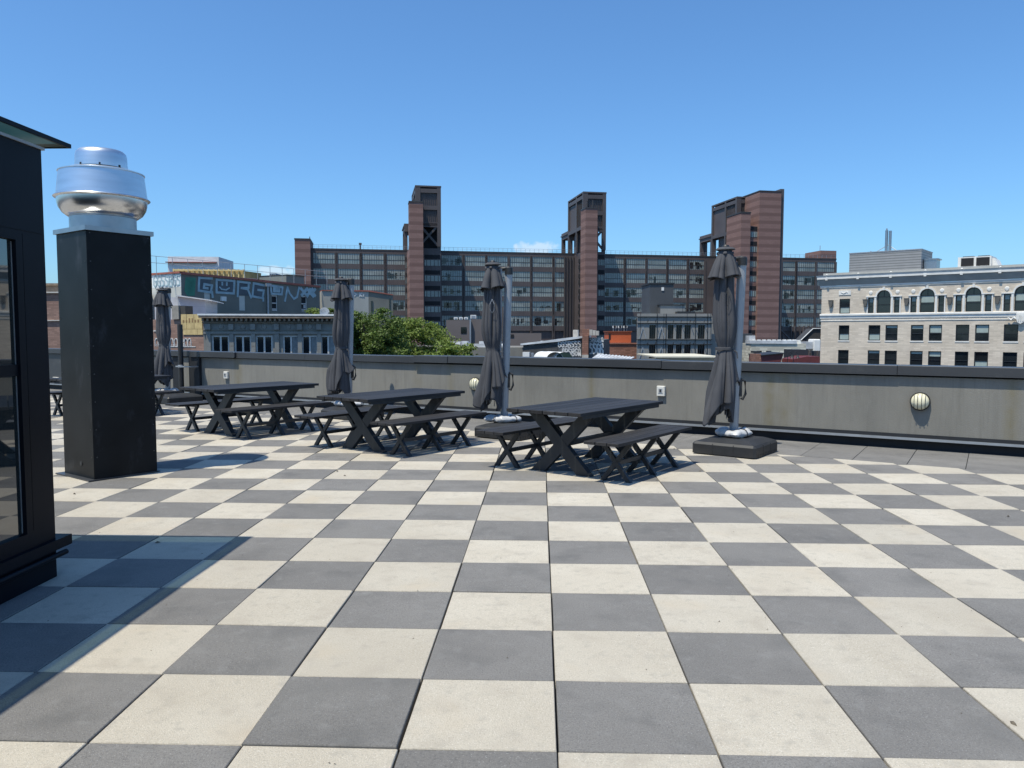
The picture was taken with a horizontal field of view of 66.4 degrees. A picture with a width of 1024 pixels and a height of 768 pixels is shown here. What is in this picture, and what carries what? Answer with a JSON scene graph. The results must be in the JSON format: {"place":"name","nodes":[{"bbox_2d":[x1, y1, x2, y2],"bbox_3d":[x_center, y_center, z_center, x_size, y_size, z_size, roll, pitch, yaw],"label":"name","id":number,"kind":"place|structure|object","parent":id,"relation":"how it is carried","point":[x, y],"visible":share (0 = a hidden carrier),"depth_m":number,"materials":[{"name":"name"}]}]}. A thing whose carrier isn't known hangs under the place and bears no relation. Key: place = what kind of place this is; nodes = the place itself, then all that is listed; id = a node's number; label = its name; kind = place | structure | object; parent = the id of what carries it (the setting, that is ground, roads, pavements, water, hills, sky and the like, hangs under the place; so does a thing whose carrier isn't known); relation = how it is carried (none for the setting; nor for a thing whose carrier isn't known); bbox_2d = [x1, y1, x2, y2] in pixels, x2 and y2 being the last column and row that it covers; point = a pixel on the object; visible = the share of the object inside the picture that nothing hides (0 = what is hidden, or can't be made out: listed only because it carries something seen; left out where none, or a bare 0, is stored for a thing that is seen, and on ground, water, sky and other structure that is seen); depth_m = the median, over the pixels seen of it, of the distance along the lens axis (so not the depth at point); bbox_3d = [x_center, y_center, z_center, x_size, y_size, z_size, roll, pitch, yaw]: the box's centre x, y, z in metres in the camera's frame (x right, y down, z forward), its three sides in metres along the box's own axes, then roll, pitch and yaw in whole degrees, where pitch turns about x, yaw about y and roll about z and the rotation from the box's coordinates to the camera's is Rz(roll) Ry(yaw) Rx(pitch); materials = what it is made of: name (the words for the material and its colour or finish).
{"place":"outdoors","nodes":[
{"label":"outdoors","id":0,"kind":"place"},
{"bbox_2d":[165,256,232,271],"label":"white roof shed","id":1,"kind":"structure","parent":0,"point":[207,263],"depth_m":91.66,"materials":[{"name":"white metal"}]},
{"bbox_2d":[320,290,392,331],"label":"tagged rear building","id":2,"kind":"structure","parent":0,"point":[367,301],"depth_m":81.57,"materials":[{"name":"grey paint"}]},
{"bbox_2d":[446,307,503,343],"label":"taupe building","id":3,"kind":"structure","parent":0,"point":[468,330],"depth_m":112.89,"materials":[{"name":"concrete"}]},
{"bbox_2d":[398,451,558,767],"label":"roof deck building","id":4,"kind":"structure","parent":0,"point":[552,655],"depth_m":3.72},
{"bbox_2d":[48,348,1023,456],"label":"parapet wall","id":5,"kind":"structure","parent":4,"relation":"on","point":[975,409],"depth_m":11.89,"materials":[{"name":"grey paint"}]},
{"bbox_2d":[176,324,197,391],"bbox_3d":[-7.694,-0.518,18.616,0.550,1.790,0.305,2,4,32],"label":"vent pipe","id":6,"kind":"object","parent":5,"relation":"attached to","point":[180,366],"visible":0.91,"depth_m":18.59,"materials":[{"name":"black metal"}]},
{"bbox_2d":[910,392,930,410],"bbox_3d":[5.523,0.239,10.604,0.250,0.250,0.141,2,4,32],"label":"wall lamp","id":7,"kind":"object","parent":5,"relation":"attached to","point":[919,401],"visible":1,"depth_m":10.57,"materials":[{"name":"glass"}]},
{"bbox_2d":[0,389,1023,767],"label":"terrace pavement","id":8,"kind":"structure","parent":0,"point":[312,607],"depth_m":4.50,"materials":[{"name":"grey tile"}]},
{"bbox_2d":[0,116,71,604],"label":"penthouse","id":9,"kind":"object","parent":8,"relation":"on","point":[31,541],"visible":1,"depth_m":4.80,"materials":[{"name":"black paint"}]},
{"bbox_2d":[0,227,33,553],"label":"window frame","id":10,"kind":"structure","parent":9,"relation":"in","point":[16,506],"depth_m":4.73,"materials":[{"name":"black paint"}]},
{"bbox_2d":[50,391,62,415],"bbox_3d":[-8.409,0.346,15.586,0.411,0.457,1.882,3,5,36],"label":"bench","id":11,"kind":"object","parent":8,"relation":"on","point":[57,401],"visible":0.15,"depth_m":15.07,"materials":[{"name":"grey"}]},
{"bbox_2d":[55,230,159,481],"bbox_3d":[-4.555,-0.328,8.886,0.794,2.673,0.934,3,5,37],"label":"duct chase","id":12,"kind":"object","parent":8,"relation":"on","point":[106,344],"visible":1,"depth_m":8.59,"materials":[{"name":"black paint"}]},
{"bbox_2d":[52,147,153,236],"bbox_3d":[-4.560,-2.130,8.718,0.972,0.946,0.972,3,5,37],"label":"exhaust fan","id":13,"kind":"object","parent":12,"relation":"on","point":[102,189],"visible":0.98,"depth_m":8.42,"materials":[{"name":"metal"}]},
{"bbox_2d":[155,390,179,414],"bbox_3d":[-7.221,0.403,14.723,0.411,0.457,1.882,3,5,36],"label":"bench","id":14,"kind":"object","parent":8,"relation":"on","point":[161,393],"visible":0.29,"depth_m":15.17,"materials":[{"name":"grey"}]},
{"bbox_2d":[152,287,202,403],"bbox_3d":[-7.736,-0.898,17.892,0.948,2.618,0.864,3,5,37],"label":"folded umbrella","id":15,"kind":"object","parent":8,"relation":"on","point":[163,360],"visible":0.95,"depth_m":17.80,"materials":[{"name":"fabric"}]},
{"bbox_2d":[165,396,271,431],"bbox_3d":[-4.844,0.502,13.233,0.411,0.457,1.882,3,5,38],"label":"bench","id":16,"kind":"object","parent":8,"relation":"on","point":[196,404],"visible":0.67,"depth_m":12.95,"materials":[{"name":"grey wood"}]},
{"bbox_2d":[179,381,318,435],"bbox_3d":[-4.251,0.389,12.790,0.990,0.742,1.952,3,5,38],"label":"picnic table","id":17,"kind":"object","parent":8,"relation":"on","point":[230,391],"visible":0.92,"depth_m":12.44,"materials":[{"name":"grey"}]},
{"bbox_2d":[215,401,331,439],"bbox_3d":[-3.701,0.563,12.311,0.411,0.457,1.882,3,5,36],"label":"bench","id":18,"kind":"object","parent":8,"relation":"on","point":[277,421],"visible":0.94,"depth_m":12.23,"materials":[{"name":"grey wood"}]},
{"bbox_2d":[294,405,408,447],"bbox_3d":[-2.305,0.617,11.495,0.411,0.457,1.882,3,5,35],"label":"bench","id":19,"kind":"object","parent":8,"relation":"on","point":[331,415],"visible":0.78,"depth_m":11.20,"materials":[{"name":"grey"}]},
{"bbox_2d":[321,276,383,419],"bbox_3d":[-3.035,-0.701,14.766,0.918,2.638,0.864,3,5,37],"label":"folded umbrella","id":20,"kind":"object","parent":8,"relation":"on","point":[340,377],"visible":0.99,"depth_m":14.69,"materials":[{"name":"fabric"}]},
{"bbox_2d":[317,388,464,452],"bbox_3d":[-1.671,0.500,11.109,0.990,0.742,1.952,3,5,36],"label":"picnic table","id":21,"kind":"object","parent":8,"relation":"on","point":[378,401],"visible":0.96,"depth_m":10.73,"materials":[{"name":"grey wood"}]},
{"bbox_2d":[370,410,486,456],"bbox_3d":[-1.090,0.672,10.668,0.411,0.457,1.882,3,5,37],"label":"bench","id":22,"kind":"object","parent":8,"relation":"on","point":[408,422],"visible":1,"depth_m":10.59,"materials":[{"name":"grey"}]},
{"bbox_2d":[473,260,542,439],"bbox_3d":[-0.073,-0.555,12.104,1.071,2.698,0.864,3,5,37],"label":"folded umbrella","id":23,"kind":"object","parent":8,"relation":"on","point":[494,382],"visible":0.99,"depth_m":12.04,"materials":[{"name":"fabric"}]},
{"bbox_2d":[484,414,520,422],"bbox_3d":[-0.159,0.533,12.300,0.597,0.117,0.484,-1,4,-18],"label":"weight bag","id":24,"kind":"object","parent":23,"relation":"on","point":[502,419],"visible":0.96,"depth_m":12.13,"materials":[{"name":"white plastic"}]},
{"bbox_2d":[476,417,576,468],"bbox_3d":[0.313,0.729,9.814,0.411,0.457,1.882,3,5,38],"label":"bench","id":25,"kind":"object","parent":8,"relation":"on","point":[517,430],"visible":0.6,"depth_m":9.44,"materials":[{"name":"grey wood"}]},
{"bbox_2d":[507,397,662,476],"bbox_3d":[0.918,0.615,9.387,0.990,0.742,1.952,3,5,37],"label":"picnic table","id":26,"kind":"object","parent":8,"relation":"on","point":[588,411],"visible":0.98,"depth_m":9.02,"materials":[{"name":"grey wood"}]},
{"bbox_2d":[584,424,691,482],"bbox_3d":[1.474,0.789,8.914,0.411,0.457,1.882,3,5,36],"label":"bench","id":27,"kind":"object","parent":8,"relation":"on","point":[628,440],"visible":1,"depth_m":8.82,"materials":[{"name":"grey"}]},
{"bbox_2d":[693,245,776,457],"bbox_3d":[2.991,-0.469,10.404,0.866,2.753,0.864,3,5,37],"label":"folded umbrella","id":28,"kind":"object","parent":8,"relation":"on","point":[724,390],"visible":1,"depth_m":10.35,"materials":[{"name":"fabric"}]},
{"bbox_2d":[715,426,751,437],"bbox_3d":[2.997,0.647,10.594,0.490,0.117,0.596,1,4,12],"label":"weight bag","id":29,"kind":"object","parent":28,"relation":"on","point":[740,432],"visible":0.98,"depth_m":10.42,"materials":[{"name":"white plastic"}]},
{"bbox_2d":[0,0,1023,285],"label":"sky","id":30,"kind":"structure","parent":0,"point":[252,128],"materials":[{"name":"blue"}]},
{"bbox_2d":[417,329,609,357],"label":"silver roofed building","id":31,"kind":"structure","parent":0,"point":[584,345],"depth_m":64.70,"materials":[{"name":"silver metal"}]},
{"bbox_2d":[534,351,572,357],"bbox_3d":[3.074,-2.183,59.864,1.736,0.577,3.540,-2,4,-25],"label":"car","id":32,"kind":"object","parent":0,"point":[551,354],"visible":0.8,"depth_m":59.23,"materials":[{"name":"white paint"}]},
{"bbox_2d":[294,185,836,355],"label":"hospital building","id":33,"kind":"structure","parent":0,"point":[586,284],"depth_m":223.81,"materials":[{"name":"brown brick"}]},
{"bbox_2d":[313,253,334,263],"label":"window","id":34,"kind":"structure","parent":33,"relation":"in","point":[317,257],"depth_m":216.94,"materials":[{"name":"glass"}]},
{"bbox_2d":[313,268,334,278],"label":"window","id":35,"kind":"structure","parent":33,"relation":"in","point":[330,273],"depth_m":217.20,"materials":[{"name":"glass"}]},
{"bbox_2d":[338,253,358,263],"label":"window","id":36,"kind":"structure","parent":33,"relation":"in","point":[343,258],"depth_m":218.05,"materials":[{"name":"glass"}]},
{"bbox_2d":[338,269,359,278],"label":"window","id":37,"kind":"structure","parent":33,"relation":"in","point":[345,273],"depth_m":218.42,"materials":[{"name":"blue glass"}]},
{"bbox_2d":[362,254,383,263],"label":"window","id":38,"kind":"structure","parent":33,"relation":"in","point":[366,258],"depth_m":219.33,"materials":[{"name":"grey glass"}]},
{"bbox_2d":[362,269,383,279],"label":"window","id":39,"kind":"structure","parent":33,"relation":"in","point":[368,274],"depth_m":219.60,"materials":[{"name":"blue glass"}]},
{"bbox_2d":[387,254,404,264],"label":"window","id":40,"kind":"structure","parent":33,"relation":"in","point":[392,259],"depth_m":220.46,"materials":[{"name":"grey glass"}]},
{"bbox_2d":[387,270,404,279],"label":"window","id":41,"kind":"structure","parent":33,"relation":"in","point":[391,274],"depth_m":220.73,"materials":[{"name":"grey glass"}]},
{"bbox_2d":[442,255,461,265],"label":"window","id":42,"kind":"structure","parent":33,"relation":"in","point":[453,260],"depth_m":223.33,"materials":[{"name":"blue glass"}]},
{"bbox_2d":[442,270,461,280],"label":"window","id":43,"kind":"structure","parent":33,"relation":"in","point":[447,275],"depth_m":223.55,"materials":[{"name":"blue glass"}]},
{"bbox_2d":[442,286,461,295],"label":"window","id":44,"kind":"structure","parent":33,"relation":"in","point":[446,290],"depth_m":223.88,"materials":[{"name":"glass"}]},
{"bbox_2d":[442,301,461,310],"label":"window","id":45,"kind":"structure","parent":33,"relation":"in","point":[446,305],"depth_m":224.15,"materials":[{"name":"glass"}]},
{"bbox_2d":[465,301,482,310],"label":"window","id":46,"kind":"structure","parent":33,"relation":"in","point":[469,305],"depth_m":225.25,"materials":[{"name":"glass"}]},
{"bbox_2d":[465,256,484,265],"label":"window","id":47,"kind":"structure","parent":33,"relation":"in","point":[469,260],"depth_m":224.53,"materials":[{"name":"glass"}]},
{"bbox_2d":[465,271,484,280],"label":"window","id":48,"kind":"structure","parent":33,"relation":"in","point":[469,275],"depth_m":224.75,"materials":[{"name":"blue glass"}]},
{"bbox_2d":[510,257,529,266],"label":"window","id":49,"kind":"structure","parent":33,"relation":"in","point":[514,261],"depth_m":226.90,"materials":[{"name":"glass"}]},
{"bbox_2d":[511,301,529,310],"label":"window","id":50,"kind":"structure","parent":33,"relation":"in","point":[516,305],"depth_m":227.73,"materials":[{"name":"glass"}]},
{"bbox_2d":[511,316,529,325],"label":"window","id":51,"kind":"structure","parent":33,"relation":"in","point":[515,320],"depth_m":228.01,"materials":[{"name":"glass"}]},
{"bbox_2d":[532,301,551,310],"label":"window","id":52,"kind":"structure","parent":33,"relation":"in","point":[536,305],"depth_m":228.85,"materials":[{"name":"glass"}]},
{"bbox_2d":[532,316,551,325],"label":"window","id":53,"kind":"structure","parent":33,"relation":"in","point":[536,320],"depth_m":229.19,"materials":[{"name":"glass"}]},
{"bbox_2d":[533,257,551,266],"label":"window","id":54,"kind":"structure","parent":33,"relation":"in","point":[537,261],"depth_m":228.07,"materials":[{"name":"glass"}]},
{"bbox_2d":[533,272,551,281],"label":"window","id":55,"kind":"structure","parent":33,"relation":"in","point":[537,276],"depth_m":228.35,"materials":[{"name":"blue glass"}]},
{"bbox_2d":[533,287,551,296],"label":"window","id":56,"kind":"structure","parent":33,"relation":"in","point":[537,291],"depth_m":228.63,"materials":[{"name":"grey glass"}]},
{"bbox_2d":[605,302,622,311],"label":"window","id":57,"kind":"structure","parent":33,"relation":"in","point":[609,306],"depth_m":232.85,"materials":[{"name":"blue glass"}]},
{"bbox_2d":[605,258,623,267],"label":"window","id":58,"kind":"structure","parent":33,"relation":"in","point":[609,262],"depth_m":232.00,"materials":[{"name":"blue glass"}]},
{"bbox_2d":[605,273,623,282],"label":"window","id":59,"kind":"structure","parent":33,"relation":"in","point":[609,277],"depth_m":232.31,"materials":[{"name":"blue glass"}]},
{"bbox_2d":[626,259,644,268],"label":"window","id":60,"kind":"structure","parent":33,"relation":"in","point":[630,263],"depth_m":233.22,"materials":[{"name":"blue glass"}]},
{"bbox_2d":[626,273,644,282],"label":"window","id":61,"kind":"structure","parent":33,"relation":"in","point":[630,277],"depth_m":233.48,"materials":[{"name":"blue glass"}]},
{"bbox_2d":[648,259,665,268],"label":"window","id":62,"kind":"structure","parent":33,"relation":"in","point":[652,263],"depth_m":234.45,"materials":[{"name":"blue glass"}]},
{"bbox_2d":[610,343,636,358],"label":"brick house","id":63,"kind":"structure","parent":0,"point":[625,349],"depth_m":84.45,"materials":[{"name":"brick"}]},
{"bbox_2d":[603,331,631,342],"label":"orange roof hut","id":64,"kind":"object","parent":63,"relation":"on","point":[619,336],"visible":0.88,"depth_m":85.37,"materials":[{"name":"paint"}]},
{"bbox_2d":[637,354,714,360],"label":"cream cornice building","id":65,"kind":"structure","parent":0,"point":[697,357],"depth_m":62.10,"materials":[{"name":"concrete"}]},
{"bbox_2d":[636,283,716,358],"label":"grey panel building","id":66,"kind":"structure","parent":0,"point":[665,325],"depth_m":80.47,"materials":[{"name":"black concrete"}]},
{"bbox_2d":[748,351,783,361],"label":"dark cornice house","id":67,"kind":"structure","parent":0,"point":[756,356],"depth_m":68.15,"materials":[{"name":"brown brick"}]},
{"bbox_2d":[742,336,805,361],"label":"pale block building","id":68,"kind":"structure","parent":0,"point":[750,344],"depth_m":86.82,"materials":[{"name":"grey concrete"}]},
{"bbox_2d":[782,349,819,362],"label":"red roofed building","id":69,"kind":"structure","parent":0,"point":[804,357],"depth_m":69.25,"materials":[{"name":"brown brick"}]},
{"bbox_2d":[796,328,820,340],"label":"covered conveyor","id":70,"kind":"object","parent":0,"point":[812,333],"visible":0.72,"depth_m":121.05,"materials":[{"name":"metal"}]},
{"bbox_2d":[816,264,1023,366],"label":"beige brick building","id":71,"kind":"structure","parent":0,"point":[957,317],"depth_m":97.01,"materials":[{"name":"white brick"}]},
{"bbox_2d":[877,290,890,312],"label":"arched window","id":72,"kind":"structure","parent":71,"relation":"in","point":[884,297],"depth_m":100.20,"materials":[{"name":"grey glass"}]},
{"bbox_2d":[885,325,897,340],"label":"window","id":73,"kind":"structure","parent":71,"relation":"in","point":[891,330],"depth_m":99.78,"materials":[{"name":"black glass"}]},
{"bbox_2d":[849,249,941,284],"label":"louvred plant screen","id":74,"kind":"object","parent":71,"relation":"on","point":[907,259],"visible":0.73,"depth_m":104.79,"materials":[{"name":"metal"}]},
{"bbox_2d":[911,325,923,340],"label":"window","id":75,"kind":"structure","parent":71,"relation":"in","point":[916,330],"depth_m":97.88,"materials":[{"name":"black glass"}]},
{"bbox_2d":[920,289,934,311],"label":"arched window","id":76,"kind":"structure","parent":71,"relation":"in","point":[927,298],"depth_m":96.95,"materials":[{"name":"grey glass"}]},
{"bbox_2d":[928,351,940,364],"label":"window","id":77,"kind":"structure","parent":71,"relation":"in","point":[934,357],"depth_m":96.77,"materials":[{"name":"black glass"}]},
{"bbox_2d":[929,325,941,340],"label":"window","id":78,"kind":"structure","parent":71,"relation":"in","point":[935,331],"depth_m":96.55,"materials":[{"name":"black glass"}]},
{"bbox_2d":[955,352,967,365],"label":"window","id":79,"kind":"structure","parent":71,"relation":"in","point":[961,358],"depth_m":94.89,"materials":[{"name":"black glass"}]},
{"bbox_2d":[956,325,968,340],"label":"window","id":80,"kind":"structure","parent":71,"relation":"in","point":[962,331],"depth_m":94.67,"materials":[{"name":"grey glass"}]},
{"bbox_2d":[965,287,980,311],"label":"arched window","id":81,"kind":"structure","parent":71,"relation":"in","point":[973,295],"depth_m":93.74,"materials":[{"name":"grey glass"}]},
{"bbox_2d":[958,255,1001,280],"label":"air handler","id":82,"kind":"object","parent":71,"relation":"on","point":[982,260],"visible":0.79,"depth_m":98.38,"materials":[{"name":"white paint"}]},
{"bbox_2d":[974,352,987,365],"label":"window","id":83,"kind":"structure","parent":71,"relation":"in","point":[980,358],"depth_m":93.55,"materials":[{"name":"black glass"}]},
{"bbox_2d":[975,325,988,340],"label":"window","id":84,"kind":"structure","parent":71,"relation":"in","point":[981,331],"depth_m":93.35,"materials":[{"name":"black glass"}]},
{"bbox_2d":[1002,352,1016,366],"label":"window","id":85,"kind":"structure","parent":71,"relation":"in","point":[1009,358],"depth_m":91.65,"materials":[{"name":"black glass"}]},
{"bbox_2d":[1004,324,1018,340],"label":"window","id":86,"kind":"structure","parent":71,"relation":"in","point":[1010,330],"depth_m":91.45,"materials":[{"name":"grey glass"}]},
{"bbox_2d":[1014,286,1023,310],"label":"arched window","id":87,"kind":"structure","parent":71,"relation":"in","point":[1019,293],"depth_m":90.74,"materials":[{"name":"grey glass"}]},
{"bbox_3d":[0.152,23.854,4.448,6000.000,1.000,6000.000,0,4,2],"label":"ground","id":88,"kind":"structure","parent":0,"visible":0},
{"bbox_2d":[46,283,59,347],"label":"mottled brick building","id":89,"kind":"structure","parent":88,"relation":"on","point":[53,315],"depth_m":64.13,"materials":[{"name":"brick"}]},
{"bbox_2d":[153,305,203,350],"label":"plywood patched house","id":90,"kind":"structure","parent":88,"relation":"on","point":[192,323],"depth_m":46.96,"materials":[{"name":"brick"}]},
{"bbox_2d":[154,295,223,319],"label":"pale blue shed","id":91,"kind":"structure","parent":88,"relation":"on","point":[203,306],"depth_m":51.55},
{"bbox_2d":[152,271,252,310],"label":"graffiti building wing","id":92,"kind":"structure","parent":88,"relation":"on","point":[162,280],"depth_m":66.81,"materials":[{"name":"white paint"}]},
{"bbox_2d":[152,272,320,319],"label":"graffiti building","id":93,"kind":"structure","parent":88,"relation":"on","point":[268,297],"depth_m":71.56,"materials":[{"name":"teal paint"}]},
{"bbox_2d":[173,269,260,278],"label":"timber hoarding","id":94,"kind":"object","parent":93,"relation":"on","point":[238,273],"visible":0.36,"depth_m":79.60,"materials":[{"name":"wood"}]},
{"bbox_2d":[151,256,325,284],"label":"roof railing","id":95,"kind":"object","parent":93,"relation":"on","point":[233,269],"visible":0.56,"depth_m":70.94,"materials":[{"name":"grey metal"}]},
{"bbox_2d":[258,274,304,283],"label":"grey stair head","id":96,"kind":"object","parent":93,"relation":"on","point":[299,279],"visible":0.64,"depth_m":79.88},
{"bbox_2d":[197,314,361,353],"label":"blue grey cornice building","id":97,"kind":"structure","parent":88,"relation":"on","point":[290,333],"depth_m":45.88,"materials":[{"name":"paint"}]},
{"bbox_2d":[212,335,228,350],"bbox_3d":[-16.993,-1.890,45.765,0.993,1.901,0.100,0,4,-7],"label":"window","id":98,"kind":"structure","parent":97,"relation":"in","point":[219,342],"depth_m":45.72,"materials":[{"name":"glass"}]},
{"bbox_2d":[234,335,250,351],"bbox_3d":[-15.742,-1.899,45.918,0.978,1.901,0.100,0,4,-7],"label":"window","id":99,"kind":"structure","parent":97,"relation":"in","point":[242,342],"depth_m":45.87,"materials":[{"name":"glass"}]},
{"bbox_2d":[256,335,272,352],"bbox_3d":[-14.535,-1.907,46.063,0.981,1.901,0.100,0,4,-7],"label":"window","id":100,"kind":"structure","parent":97,"relation":"in","point":[264,343],"depth_m":46.03,"materials":[{"name":"glass"}]},
{"bbox_2d":[283,335,297,352],"bbox_3d":[-13.029,-1.918,46.246,0.933,1.901,0.100,0,4,-7],"label":"window","id":101,"kind":"structure","parent":97,"relation":"in","point":[290,342],"depth_m":46.20,"materials":[{"name":"glass"}]},
{"bbox_2d":[302,335,316,352],"bbox_3d":[-11.948,-1.925,46.376,0.939,1.901,0.100,0,4,-7],"label":"window","id":102,"kind":"structure","parent":97,"relation":"in","point":[309,342],"depth_m":46.33,"materials":[{"name":"glass"}]},
{"bbox_2d":[321,335,334,353],"bbox_3d":[-10.895,-1.933,46.503,0.888,1.901,0.100,0,4,-7],"label":"window","id":103,"kind":"structure","parent":97,"relation":"in","point":[327,344],"depth_m":46.47,"materials":[{"name":"glass"}]},
{"bbox_2d":[353,307,416,354],"bbox_3d":[-9.331,7.659,50.827,6.442,25.287,6.142,0,4,2],"label":"tree","id":104,"kind":"object","parent":88,"relation":"on","point":[376,340],"visible":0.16,"depth_m":49.65,"materials":[{"name":"green plant"}]},
{"bbox_2d":[393,316,461,355],"bbox_3d":[-7.084,7.403,57.988,8.086,24.874,7.768,0,4,2],"label":"tree","id":105,"kind":"object","parent":88,"relation":"on","point":[417,331],"visible":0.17,"depth_m":56.20,"materials":[{"name":"green plant"}]},
{"bbox_2d":[424,339,477,355],"bbox_3d":[-3.843,8.823,48.833,4.682,23.234,4.793,0,4,2],"label":"tree","id":106,"kind":"object","parent":88,"relation":"on","point":[449,348],"visible":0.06,"depth_m":47.61,"materials":[{"name":"green plant"}]},
{"bbox_2d":[510,333,540,345],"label":"taupe extension","id":107,"kind":"object","parent":88,"relation":"on","point":[517,339],"visible":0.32,"depth_m":97.74,"materials":[{"name":"concrete"}]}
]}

